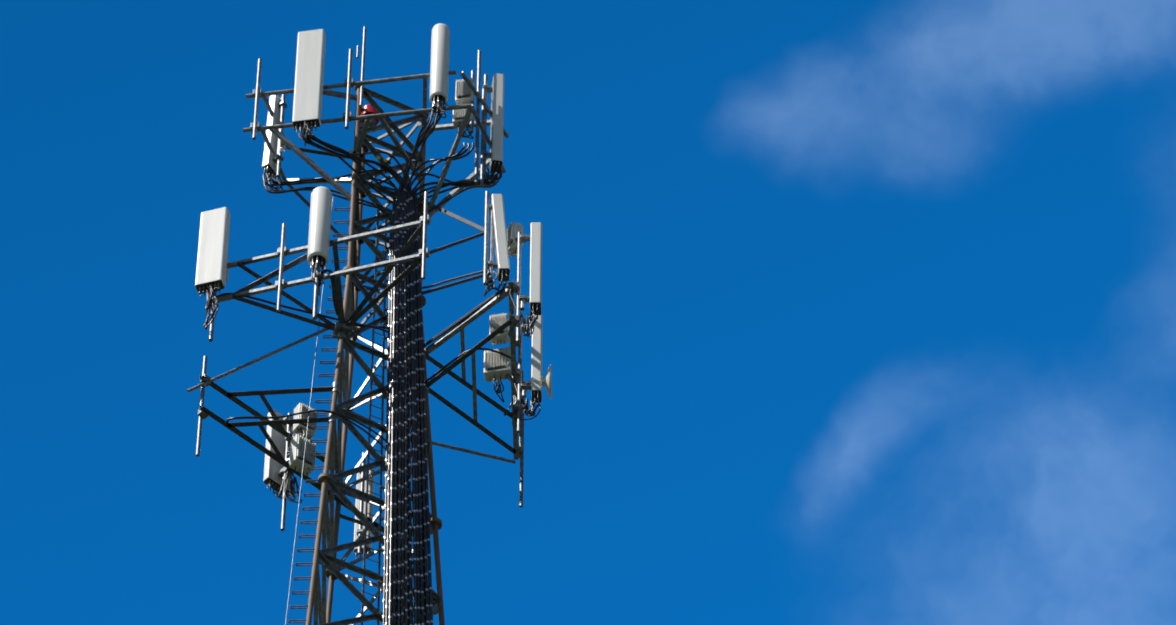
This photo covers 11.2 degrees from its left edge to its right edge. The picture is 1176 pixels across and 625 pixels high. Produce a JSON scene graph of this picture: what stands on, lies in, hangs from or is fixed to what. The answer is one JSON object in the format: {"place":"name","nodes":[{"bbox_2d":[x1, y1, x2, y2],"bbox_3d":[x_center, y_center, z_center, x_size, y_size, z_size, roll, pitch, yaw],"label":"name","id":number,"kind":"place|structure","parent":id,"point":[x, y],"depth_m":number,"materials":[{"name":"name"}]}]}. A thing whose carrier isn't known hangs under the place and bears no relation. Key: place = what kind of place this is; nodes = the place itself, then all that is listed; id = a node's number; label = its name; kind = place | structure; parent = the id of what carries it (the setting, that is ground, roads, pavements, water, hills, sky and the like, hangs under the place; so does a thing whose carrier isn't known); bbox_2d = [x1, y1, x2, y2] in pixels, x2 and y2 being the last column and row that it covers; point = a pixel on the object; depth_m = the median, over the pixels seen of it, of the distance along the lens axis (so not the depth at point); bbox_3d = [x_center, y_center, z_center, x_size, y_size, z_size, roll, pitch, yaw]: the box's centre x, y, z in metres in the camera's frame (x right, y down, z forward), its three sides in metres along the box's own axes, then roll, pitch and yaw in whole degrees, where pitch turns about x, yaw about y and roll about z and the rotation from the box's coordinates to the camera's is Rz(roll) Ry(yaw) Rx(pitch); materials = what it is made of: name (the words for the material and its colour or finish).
{"place":"outdoors","nodes":[
{"label":"outdoors","id":0,"kind":"place"},
{"bbox_2d":[187,23,551,624],"bbox_3d":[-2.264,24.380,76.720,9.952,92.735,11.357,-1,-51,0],"label":"lattice tower","id":1,"kind":"structure","parent":0,"point":[401,583],"depth_m":105.24,"materials":[{"name":"metal"}]},
{"bbox_2d":[0,0,1175,624],"label":"sky","id":2,"kind":"structure","parent":0,"point":[854,312],"materials":[{"name":"blue"}]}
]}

